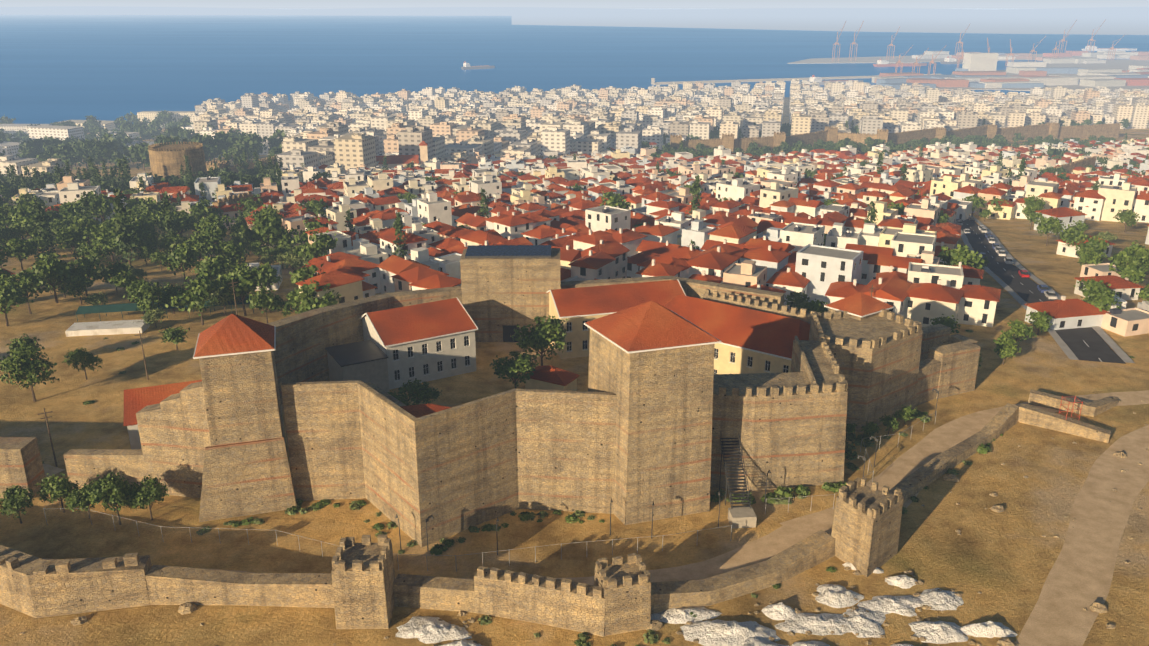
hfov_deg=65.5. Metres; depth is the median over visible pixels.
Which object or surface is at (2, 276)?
tree
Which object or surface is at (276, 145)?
tree
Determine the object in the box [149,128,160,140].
tree
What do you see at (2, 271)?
tree
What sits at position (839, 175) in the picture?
tree
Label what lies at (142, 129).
tree
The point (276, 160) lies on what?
cypress tree
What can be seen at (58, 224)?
tree
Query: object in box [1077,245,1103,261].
tree
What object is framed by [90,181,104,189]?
tree
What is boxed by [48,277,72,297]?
tree
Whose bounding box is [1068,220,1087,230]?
tree
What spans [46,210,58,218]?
tree
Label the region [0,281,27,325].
tree
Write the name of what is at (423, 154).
church
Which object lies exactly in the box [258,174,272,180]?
tree
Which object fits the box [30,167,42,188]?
cypress tree
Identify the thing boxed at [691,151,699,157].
tree
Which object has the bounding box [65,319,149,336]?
building
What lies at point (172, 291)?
tree
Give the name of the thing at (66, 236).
tree
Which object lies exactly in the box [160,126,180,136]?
tree
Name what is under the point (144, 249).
tree
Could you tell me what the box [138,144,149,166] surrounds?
tree
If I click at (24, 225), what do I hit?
tree
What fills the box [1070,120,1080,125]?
tree
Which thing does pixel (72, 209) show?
tree
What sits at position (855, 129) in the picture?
tree
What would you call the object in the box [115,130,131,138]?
tree
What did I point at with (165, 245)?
tree
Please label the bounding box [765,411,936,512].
fence posts
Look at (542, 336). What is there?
tree
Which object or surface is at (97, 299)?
olive tree
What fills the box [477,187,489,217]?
cypress tree
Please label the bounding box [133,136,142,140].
tree
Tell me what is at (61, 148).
tree
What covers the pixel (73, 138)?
tree
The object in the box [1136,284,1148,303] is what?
tree
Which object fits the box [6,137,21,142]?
tree
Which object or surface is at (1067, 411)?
scaffold
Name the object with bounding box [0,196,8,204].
tree
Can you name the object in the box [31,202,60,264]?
cypress tree
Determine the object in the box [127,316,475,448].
grey prison block
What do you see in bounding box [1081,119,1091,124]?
tree
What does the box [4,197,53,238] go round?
tree
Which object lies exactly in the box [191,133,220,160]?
tree
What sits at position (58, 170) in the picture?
cypress tree
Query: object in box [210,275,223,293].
tree
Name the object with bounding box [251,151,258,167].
cypress tree
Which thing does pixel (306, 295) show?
tree
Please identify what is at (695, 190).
cypress tree
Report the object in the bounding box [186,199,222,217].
tree
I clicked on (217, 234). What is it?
tree
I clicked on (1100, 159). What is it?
tree
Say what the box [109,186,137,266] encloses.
cypress tree
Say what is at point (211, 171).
cypress tree
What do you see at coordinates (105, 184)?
tree
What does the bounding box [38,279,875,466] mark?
utility poles
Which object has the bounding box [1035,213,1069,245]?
tree
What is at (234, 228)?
tree
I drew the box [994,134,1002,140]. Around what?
tree
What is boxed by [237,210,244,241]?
cypress tree
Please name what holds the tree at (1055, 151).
on the ground
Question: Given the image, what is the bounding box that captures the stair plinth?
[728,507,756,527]
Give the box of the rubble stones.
[19,397,1148,645]
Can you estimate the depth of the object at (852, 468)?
124.85 m
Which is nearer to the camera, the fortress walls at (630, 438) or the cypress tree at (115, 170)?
the fortress walls at (630, 438)
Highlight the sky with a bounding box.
[0,0,1148,8]
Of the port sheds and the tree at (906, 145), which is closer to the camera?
the tree at (906, 145)
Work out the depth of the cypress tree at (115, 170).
462.66 m
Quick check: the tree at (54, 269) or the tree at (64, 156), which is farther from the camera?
the tree at (64, 156)
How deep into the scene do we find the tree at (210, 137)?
780.65 m
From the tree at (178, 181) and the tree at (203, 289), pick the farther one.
the tree at (178, 181)
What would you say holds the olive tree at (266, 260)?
on the ground
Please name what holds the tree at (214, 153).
on the ground
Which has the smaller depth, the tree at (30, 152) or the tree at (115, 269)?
the tree at (115, 269)
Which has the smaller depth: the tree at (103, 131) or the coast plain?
the tree at (103, 131)
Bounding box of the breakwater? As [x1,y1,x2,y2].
[651,74,942,84]
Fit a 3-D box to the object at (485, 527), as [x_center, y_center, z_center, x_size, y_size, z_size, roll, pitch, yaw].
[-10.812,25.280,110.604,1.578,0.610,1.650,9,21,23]
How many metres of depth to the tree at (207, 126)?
988.29 m
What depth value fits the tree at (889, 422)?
133.97 m
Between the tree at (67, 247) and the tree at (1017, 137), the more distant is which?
the tree at (1017, 137)
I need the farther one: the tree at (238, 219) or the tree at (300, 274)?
the tree at (238, 219)
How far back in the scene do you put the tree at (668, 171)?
474.55 m
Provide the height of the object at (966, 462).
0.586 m
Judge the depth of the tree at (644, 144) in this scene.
829.56 m
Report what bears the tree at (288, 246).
on the ground
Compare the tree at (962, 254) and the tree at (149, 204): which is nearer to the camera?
the tree at (962, 254)
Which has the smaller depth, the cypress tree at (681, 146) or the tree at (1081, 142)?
the cypress tree at (681, 146)
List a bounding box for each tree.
[0,115,15,123]
[0,131,12,141]
[0,183,15,200]
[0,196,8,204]
[0,199,8,215]
[0,203,15,217]
[0,208,7,225]
[0,225,12,233]
[0,230,20,246]
[0,237,38,270]
[0,249,11,264]
[0,265,11,280]
[0,268,49,313]
[0,274,11,290]
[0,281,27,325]
[0,345,59,401]
[0,485,33,523]
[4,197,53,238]
[5,133,14,138]
[5,167,12,183]
[5,210,51,236]
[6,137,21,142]
[6,333,41,361]
[8,164,19,193]
[11,193,46,204]
[13,130,24,137]
[14,184,32,193]
[15,133,23,141]
[16,147,39,161]
[17,173,27,187]
[19,137,44,152]
[21,165,31,182]
[22,134,28,142]
[24,226,54,253]
[26,253,74,302]
[29,179,47,187]
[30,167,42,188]
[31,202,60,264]
[34,250,58,264]
[35,146,57,161]
[35,171,53,179]
[35,473,80,512]
[37,183,55,188]
[41,177,56,183]
[43,137,71,156]
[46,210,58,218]
[48,173,54,183]
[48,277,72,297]
[49,218,70,233]
[51,201,83,221]
[51,224,90,258]
[52,143,81,168]
[52,165,63,185]
[52,275,94,303]
[55,202,79,214]
[56,149,77,170]
[57,120,75,125]
[57,137,74,143]
[60,215,80,231]
[62,242,78,253]
[62,255,106,295]
[62,348,102,379]
[63,135,81,141]
[64,160,71,175]
[64,484,101,518]
[66,136,95,168]
[70,215,99,245]
[72,138,100,163]
[72,242,93,257]
[76,167,82,179]
[78,190,110,223]
[79,191,94,242]
[80,245,111,267]
[81,168,92,183]
[81,173,88,179]
[82,292,107,305]
[82,472,143,524]
[83,122,91,133]
[83,220,121,258]
[84,115,100,126]
[84,146,101,169]
[85,132,101,140]
[85,139,117,163]
[86,156,94,172]
[87,124,98,132]
[88,195,114,220]
[89,127,102,133]
[89,167,100,183]
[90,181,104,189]
[91,229,120,264]
[92,260,129,291]
[94,168,101,184]
[96,128,113,140]
[96,181,114,188]
[100,133,120,164]
[100,160,110,183]
[101,185,120,191]
[102,215,115,224]
[107,230,142,258]
[107,269,146,301]
[108,166,116,181]
[108,180,119,188]
[109,151,129,167]
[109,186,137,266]
[112,166,123,183]
[113,207,137,216]
[113,210,154,240]
[114,116,126,127]
[114,213,145,250]
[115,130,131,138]
[115,158,128,190]
[118,120,133,131]
[121,137,134,143]
[121,157,131,186]
[121,186,139,193]
[122,141,150,170]
[122,196,141,209]
[123,279,156,290]
[123,281,166,313]
[124,112,136,123]
[124,144,137,164]
[126,266,146,279]
[126,283,155,311]
[126,475,169,519]
[129,197,163,214]
[130,121,140,131]
[130,242,153,264]
[133,118,147,125]
[133,124,149,140]
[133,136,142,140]
[135,228,161,248]
[136,176,147,192]
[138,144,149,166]
[138,207,166,232]
[141,129,154,140]
[141,307,166,327]
[143,241,156,258]
[146,120,161,132]
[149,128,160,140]
[149,249,167,270]
[152,134,168,143]
[154,177,174,186]
[154,233,166,252]
[155,110,169,128]
[155,135,174,145]
[156,178,170,182]
[158,111,176,124]
[158,191,178,259]
[158,231,187,251]
[158,282,186,313]
[159,207,199,235]
[159,325,189,349]
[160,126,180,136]
[161,243,198,284]
[165,175,178,179]
[165,273,224,324]
[166,121,177,128]
[166,136,192,144]
[167,236,194,252]
[169,177,185,184]
[169,200,178,211]
[170,128,194,141]
[176,118,189,125]
[176,193,180,205]
[177,234,217,264]
[179,164,183,177]
[179,174,195,184]
[180,184,194,194]
[183,155,191,173]
[185,168,194,183]
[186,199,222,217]
[186,220,227,255]
[187,181,195,194]
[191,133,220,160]
[191,254,229,280]
[193,170,208,178]
[195,212,236,235]
[196,125,215,134]
[199,182,206,201]
[201,135,225,160]
[203,147,211,160]
[205,145,217,161]
[207,166,215,176]
[208,287,239,314]
[209,138,225,159]
[210,262,233,280]
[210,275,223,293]
[211,240,249,271]
[211,241,224,255]
[212,131,234,153]
[213,163,218,175]
[217,171,238,180]
[218,143,252,163]
[219,265,266,315]
[221,180,233,186]
[222,136,238,160]
[223,153,230,170]
[226,223,251,236]
[226,234,249,250]
[227,128,242,137]
[229,263,255,273]
[231,216,247,225]
[232,153,237,164]
[233,176,254,188]
[233,197,265,216]
[236,137,258,161]
[236,229,251,250]
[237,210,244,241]
[239,132,263,159]
[242,149,248,169]
[242,210,281,249]
[244,136,262,159]
[244,175,261,187]
[245,167,264,176]
[246,262,281,293]
[246,286,282,323]
[247,132,267,157]
[248,204,285,225]
[248,240,269,262]
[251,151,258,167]
[256,175,278,185]
[258,161,266,174]
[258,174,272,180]
[258,253,276,264]
[265,246,291,268]
[266,154,276,177]
[267,128,290,148]
[267,226,301,248]
[268,144,282,155]
[270,141,281,150]
[271,164,276,177]
[273,155,278,169]
[274,162,281,190]
[276,249,306,270]
[277,288,303,316]
[278,157,283,168]
[282,244,297,264]
[287,229,337,261]
[289,262,325,285]
[290,217,333,246]
[293,277,340,311]
[294,304,315,313]
[296,198,329,216]
[297,251,316,266]
[309,171,330,180]
[344,208,354,231]
[382,156,388,169]
[387,391,410,405]
[390,212,409,257]
[397,378,441,405]
[398,192,416,202]
[404,161,416,167]
[422,174,437,180]
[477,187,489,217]
[490,351,538,388]
[510,315,567,365]
[569,183,583,190]
[599,197,630,209]
[600,189,623,199]
[633,221,649,226]
[641,141,651,147]
[649,152,660,157]
[658,168,671,174]
[661,146,672,151]
[663,133,669,143]
[670,171,681,176]
[679,141,683,151]
[679,182,702,194]
[686,175,703,215]
[688,240,697,248]
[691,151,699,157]
[695,143,705,150]
[706,147,715,155]
[709,130,718,139]
[715,197,734,201]
[729,171,743,177]
[738,131,746,137]
[747,145,757,153]
[772,146,782,153]
[779,141,790,149]
[780,123,790,135]
[780,124,789,132]
[784,291,810,310]
[792,144,803,151]
[798,299,827,312]
[804,169,817,178]
[816,144,826,148]
[823,198,839,205]
[824,143,833,148]
[827,172,849,179]
[833,142,845,147]
[846,423,856,435]
[851,125,858,133]
[857,143,864,150]
[857,159,869,165]
[861,421,880,438]
[864,137,873,143]
[864,201,877,227]
[867,139,879,148]
[874,151,884,174]
[878,139,885,143]
[879,415,899,434]
[887,201,907,214]
[892,405,917,425]
[893,146,901,151]
[900,163,908,180]
[902,143,910,148]
[906,139,915,147]
[912,142,920,149]
[916,139,926,146]
[917,144,923,156]
[930,314,960,333]
[937,210,949,222]
[937,244,984,268]
[941,135,950,141]
[961,135,972,142]
[962,194,986,216]
[973,255,989,269]
[978,137,986,143]
[978,345,981,370]
[979,209,992,221]
[990,196,1011,212]
[993,333,1021,364]
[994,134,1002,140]
[996,151,1003,167]
[997,140,1005,147]
[1000,319,1036,343]
[1007,168,1012,183]
[1012,133,1024,141]
[1015,157,1026,179]
[1020,195,1046,220]
[1022,204,1044,229]
[1025,310,1053,334]
[1029,144,1034,156]
[1033,136,1042,140]
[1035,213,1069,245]
[1038,168,1051,175]
[1044,139,1054,143]
[1047,143,1051,157]
[1048,148,1061,155]
[1052,155,1061,158]
[1055,167,1070,173]
[1057,174,1070,180]
[1059,148,1069,155]
[1059,227,1086,246]
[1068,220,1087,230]
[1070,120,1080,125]
[1074,278,1108,303]
[1075,149,1086,153]
[1075,235,1108,252]
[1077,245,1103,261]
[1077,249,1107,265]
[1079,139,1089,144]
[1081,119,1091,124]
[1082,283,1122,311]
[1085,165,1097,170]
[1091,180,1099,189]
[1096,156,1107,162]
[1097,231,1119,240]
[1099,156,1107,172]
[1103,137,1117,141]
[1108,249,1146,282]
[1110,165,1124,171]
[1113,209,1139,231]
[1119,119,1131,129]
[1119,240,1148,281]
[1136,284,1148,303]
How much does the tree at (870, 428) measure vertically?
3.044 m
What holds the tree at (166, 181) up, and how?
on the ground
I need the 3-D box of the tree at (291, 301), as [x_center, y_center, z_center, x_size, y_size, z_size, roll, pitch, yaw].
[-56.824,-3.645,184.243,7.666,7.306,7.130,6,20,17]
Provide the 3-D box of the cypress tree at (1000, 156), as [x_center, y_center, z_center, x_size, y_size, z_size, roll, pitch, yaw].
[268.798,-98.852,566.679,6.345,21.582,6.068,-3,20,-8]
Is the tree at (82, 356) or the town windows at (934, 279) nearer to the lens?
the tree at (82, 356)
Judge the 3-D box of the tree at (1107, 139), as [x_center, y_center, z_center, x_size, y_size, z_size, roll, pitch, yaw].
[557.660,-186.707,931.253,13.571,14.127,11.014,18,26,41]
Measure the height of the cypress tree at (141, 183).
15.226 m
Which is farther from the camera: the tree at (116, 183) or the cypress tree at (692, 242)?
the tree at (116, 183)
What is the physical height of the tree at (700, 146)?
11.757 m
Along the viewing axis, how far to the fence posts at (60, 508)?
110.65 m
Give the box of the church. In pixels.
[378,146,427,168]
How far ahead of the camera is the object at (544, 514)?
113.40 m
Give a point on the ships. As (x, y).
(880, 63)
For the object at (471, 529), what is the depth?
110.00 m
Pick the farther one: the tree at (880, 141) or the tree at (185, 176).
the tree at (880, 141)
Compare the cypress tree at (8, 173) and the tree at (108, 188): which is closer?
the tree at (108, 188)
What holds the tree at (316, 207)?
on the ground
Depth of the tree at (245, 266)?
207.16 m
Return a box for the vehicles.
[956,216,1148,311]
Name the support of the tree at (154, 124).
on the ground
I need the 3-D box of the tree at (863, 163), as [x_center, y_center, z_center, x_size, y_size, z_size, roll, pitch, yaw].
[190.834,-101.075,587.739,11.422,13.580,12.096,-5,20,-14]
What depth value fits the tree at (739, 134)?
934.81 m
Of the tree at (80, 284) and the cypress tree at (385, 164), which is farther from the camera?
the cypress tree at (385, 164)
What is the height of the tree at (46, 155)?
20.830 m
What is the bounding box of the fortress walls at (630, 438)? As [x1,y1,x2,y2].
[0,248,980,546]
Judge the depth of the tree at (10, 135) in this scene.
1063.66 m
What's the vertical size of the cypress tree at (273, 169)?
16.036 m
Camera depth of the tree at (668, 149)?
773.07 m
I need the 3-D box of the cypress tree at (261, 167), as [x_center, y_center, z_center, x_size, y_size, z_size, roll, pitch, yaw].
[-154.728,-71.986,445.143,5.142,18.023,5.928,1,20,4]
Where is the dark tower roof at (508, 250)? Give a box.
[465,245,550,255]
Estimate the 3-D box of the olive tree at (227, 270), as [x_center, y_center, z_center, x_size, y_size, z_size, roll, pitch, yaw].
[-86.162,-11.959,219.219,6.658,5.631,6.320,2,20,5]
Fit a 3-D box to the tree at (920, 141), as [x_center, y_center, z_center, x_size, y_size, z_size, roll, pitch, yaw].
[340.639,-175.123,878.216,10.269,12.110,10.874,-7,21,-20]
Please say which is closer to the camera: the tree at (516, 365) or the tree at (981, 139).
the tree at (516, 365)
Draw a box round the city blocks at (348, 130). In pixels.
[0,79,1148,178]
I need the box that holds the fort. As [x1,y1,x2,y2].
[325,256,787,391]
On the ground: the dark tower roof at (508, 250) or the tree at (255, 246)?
the tree at (255, 246)
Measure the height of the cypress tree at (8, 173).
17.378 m
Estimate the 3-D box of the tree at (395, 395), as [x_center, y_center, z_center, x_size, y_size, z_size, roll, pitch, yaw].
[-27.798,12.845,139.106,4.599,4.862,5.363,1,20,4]
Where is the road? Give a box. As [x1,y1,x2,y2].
[960,219,1125,363]
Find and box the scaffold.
[1059,396,1082,420]
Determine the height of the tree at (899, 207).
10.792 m
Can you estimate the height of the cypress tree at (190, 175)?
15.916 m
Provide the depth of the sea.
3599.90 m
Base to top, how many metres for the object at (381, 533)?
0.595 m
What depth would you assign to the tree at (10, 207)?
325.70 m
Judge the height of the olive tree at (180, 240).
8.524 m
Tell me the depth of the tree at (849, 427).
132.82 m
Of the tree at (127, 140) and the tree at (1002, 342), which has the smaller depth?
the tree at (1002, 342)
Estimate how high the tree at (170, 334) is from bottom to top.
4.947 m
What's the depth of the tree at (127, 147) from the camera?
789.14 m
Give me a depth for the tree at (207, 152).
721.14 m
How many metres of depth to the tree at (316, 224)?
251.83 m
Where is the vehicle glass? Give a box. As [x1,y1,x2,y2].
[956,217,1055,295]
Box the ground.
[0,97,1148,645]
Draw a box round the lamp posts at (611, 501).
[395,388,938,555]
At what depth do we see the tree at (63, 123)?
1281.77 m
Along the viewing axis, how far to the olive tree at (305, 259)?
224.66 m
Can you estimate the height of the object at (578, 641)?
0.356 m
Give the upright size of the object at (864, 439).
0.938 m
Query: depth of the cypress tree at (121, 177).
416.62 m
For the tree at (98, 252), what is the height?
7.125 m
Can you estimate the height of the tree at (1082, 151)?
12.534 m
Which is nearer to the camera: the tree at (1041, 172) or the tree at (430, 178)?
the tree at (430, 178)
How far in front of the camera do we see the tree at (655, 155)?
714.51 m
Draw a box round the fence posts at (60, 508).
[43,482,91,524]
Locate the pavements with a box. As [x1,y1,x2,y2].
[961,215,1134,362]
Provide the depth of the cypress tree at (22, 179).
407.92 m
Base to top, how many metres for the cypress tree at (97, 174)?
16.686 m
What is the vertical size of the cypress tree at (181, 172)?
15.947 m
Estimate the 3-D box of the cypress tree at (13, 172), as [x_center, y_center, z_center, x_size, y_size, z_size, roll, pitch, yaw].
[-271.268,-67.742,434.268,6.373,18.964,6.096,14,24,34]
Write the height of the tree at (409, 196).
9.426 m
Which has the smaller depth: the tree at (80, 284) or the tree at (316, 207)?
the tree at (80, 284)
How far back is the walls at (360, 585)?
95.55 m
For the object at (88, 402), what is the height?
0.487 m
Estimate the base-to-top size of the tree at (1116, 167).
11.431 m
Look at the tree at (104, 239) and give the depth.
242.99 m
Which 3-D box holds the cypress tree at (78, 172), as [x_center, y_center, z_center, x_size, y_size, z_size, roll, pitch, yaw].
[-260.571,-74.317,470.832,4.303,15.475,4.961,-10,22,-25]
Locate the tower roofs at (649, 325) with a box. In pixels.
[194,292,892,356]
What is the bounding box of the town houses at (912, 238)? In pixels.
[0,137,1148,330]
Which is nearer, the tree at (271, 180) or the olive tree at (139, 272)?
the olive tree at (139, 272)
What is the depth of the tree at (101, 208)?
313.16 m
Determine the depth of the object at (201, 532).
109.54 m
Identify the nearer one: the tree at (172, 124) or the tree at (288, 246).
the tree at (288, 246)
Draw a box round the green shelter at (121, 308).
[76,296,256,321]
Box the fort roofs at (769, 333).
[123,280,809,425]
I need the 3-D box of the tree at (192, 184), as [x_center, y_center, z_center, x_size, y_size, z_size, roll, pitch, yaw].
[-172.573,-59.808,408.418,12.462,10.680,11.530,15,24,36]
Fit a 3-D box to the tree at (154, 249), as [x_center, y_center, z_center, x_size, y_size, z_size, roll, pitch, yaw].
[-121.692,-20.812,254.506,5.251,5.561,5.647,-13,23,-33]
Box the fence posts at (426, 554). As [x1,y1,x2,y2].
[89,510,731,571]
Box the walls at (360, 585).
[0,389,1117,636]
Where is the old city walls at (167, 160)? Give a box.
[148,122,1120,206]
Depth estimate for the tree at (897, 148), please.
795.90 m
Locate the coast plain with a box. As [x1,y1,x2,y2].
[511,16,1148,34]
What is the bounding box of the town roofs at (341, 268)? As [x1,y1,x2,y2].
[0,139,1148,303]
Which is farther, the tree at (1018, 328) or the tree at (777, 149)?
the tree at (777, 149)
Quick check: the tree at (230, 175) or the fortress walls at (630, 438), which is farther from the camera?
the tree at (230, 175)
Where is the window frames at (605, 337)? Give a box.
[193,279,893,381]
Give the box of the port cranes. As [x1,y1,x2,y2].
[832,19,1118,74]
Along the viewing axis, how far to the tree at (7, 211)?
306.33 m
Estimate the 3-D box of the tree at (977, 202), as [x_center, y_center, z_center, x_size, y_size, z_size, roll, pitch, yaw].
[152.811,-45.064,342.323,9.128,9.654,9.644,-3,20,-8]
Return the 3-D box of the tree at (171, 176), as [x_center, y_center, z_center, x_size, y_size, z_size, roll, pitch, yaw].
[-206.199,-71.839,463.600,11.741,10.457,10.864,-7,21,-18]
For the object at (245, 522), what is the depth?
111.75 m
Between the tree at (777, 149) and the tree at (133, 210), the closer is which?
the tree at (133, 210)
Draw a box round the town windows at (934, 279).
[1,167,1148,323]
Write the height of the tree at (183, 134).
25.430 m
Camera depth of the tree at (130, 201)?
325.47 m
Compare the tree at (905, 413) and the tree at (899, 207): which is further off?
the tree at (899, 207)
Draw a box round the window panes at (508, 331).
[393,321,788,379]
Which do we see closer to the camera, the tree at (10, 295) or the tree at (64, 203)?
the tree at (10, 295)
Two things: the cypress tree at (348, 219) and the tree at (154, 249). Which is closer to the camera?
the tree at (154, 249)
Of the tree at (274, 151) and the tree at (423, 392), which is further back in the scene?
the tree at (274, 151)
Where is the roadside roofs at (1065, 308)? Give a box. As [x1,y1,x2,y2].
[1024,200,1148,317]
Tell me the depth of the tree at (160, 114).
1378.93 m
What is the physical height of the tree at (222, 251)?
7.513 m
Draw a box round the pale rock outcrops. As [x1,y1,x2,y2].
[396,562,1017,645]
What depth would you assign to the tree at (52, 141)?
814.98 m
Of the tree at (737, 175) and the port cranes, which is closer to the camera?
the tree at (737, 175)
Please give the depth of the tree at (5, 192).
408.48 m
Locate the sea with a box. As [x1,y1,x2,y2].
[0,15,1148,123]
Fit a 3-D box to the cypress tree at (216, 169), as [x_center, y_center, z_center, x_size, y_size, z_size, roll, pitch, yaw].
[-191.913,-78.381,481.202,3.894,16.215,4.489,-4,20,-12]
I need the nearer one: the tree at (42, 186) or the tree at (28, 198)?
the tree at (28, 198)
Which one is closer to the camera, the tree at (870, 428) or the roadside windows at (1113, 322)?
the tree at (870, 428)
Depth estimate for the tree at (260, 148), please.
800.22 m
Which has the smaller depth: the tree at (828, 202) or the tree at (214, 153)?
the tree at (828, 202)
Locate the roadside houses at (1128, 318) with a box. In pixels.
[1025,202,1148,336]
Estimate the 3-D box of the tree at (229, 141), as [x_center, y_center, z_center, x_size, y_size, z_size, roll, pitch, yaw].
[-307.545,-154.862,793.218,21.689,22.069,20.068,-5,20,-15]
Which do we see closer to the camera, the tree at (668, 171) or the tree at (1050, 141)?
the tree at (668, 171)
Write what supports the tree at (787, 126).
on the ground
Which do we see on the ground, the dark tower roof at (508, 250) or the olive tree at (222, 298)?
the olive tree at (222, 298)
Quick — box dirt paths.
[41,390,1148,645]
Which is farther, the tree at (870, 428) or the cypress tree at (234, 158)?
the cypress tree at (234, 158)
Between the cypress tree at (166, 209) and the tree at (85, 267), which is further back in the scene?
the cypress tree at (166, 209)
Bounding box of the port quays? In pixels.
[787,54,1148,90]
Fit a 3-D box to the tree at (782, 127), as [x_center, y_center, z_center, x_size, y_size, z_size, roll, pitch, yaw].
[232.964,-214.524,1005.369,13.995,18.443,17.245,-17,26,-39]
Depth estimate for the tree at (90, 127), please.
1274.63 m
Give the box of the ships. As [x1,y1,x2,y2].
[461,45,1136,84]
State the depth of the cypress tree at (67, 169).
443.05 m
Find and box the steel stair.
[719,434,750,508]
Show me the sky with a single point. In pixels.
(256, 4)
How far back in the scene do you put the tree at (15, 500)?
110.24 m
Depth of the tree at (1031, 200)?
330.08 m
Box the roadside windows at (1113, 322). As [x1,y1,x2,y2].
[1031,204,1138,330]
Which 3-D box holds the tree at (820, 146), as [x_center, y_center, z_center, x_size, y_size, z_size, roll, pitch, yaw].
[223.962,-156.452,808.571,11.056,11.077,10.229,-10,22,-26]
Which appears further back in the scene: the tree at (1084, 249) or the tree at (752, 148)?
the tree at (752, 148)
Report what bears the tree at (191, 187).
on the ground
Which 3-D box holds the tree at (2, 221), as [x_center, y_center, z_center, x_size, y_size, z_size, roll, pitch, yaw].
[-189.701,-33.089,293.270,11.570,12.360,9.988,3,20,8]
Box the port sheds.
[872,51,1148,88]
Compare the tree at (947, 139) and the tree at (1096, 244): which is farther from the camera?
the tree at (947, 139)
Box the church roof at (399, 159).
[376,141,427,163]
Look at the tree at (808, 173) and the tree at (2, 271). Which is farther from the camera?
the tree at (808, 173)
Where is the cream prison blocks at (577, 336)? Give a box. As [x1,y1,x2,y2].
[525,292,790,390]
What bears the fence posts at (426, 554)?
on the ground
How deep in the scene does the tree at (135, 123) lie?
1203.96 m
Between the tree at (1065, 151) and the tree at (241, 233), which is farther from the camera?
the tree at (1065, 151)

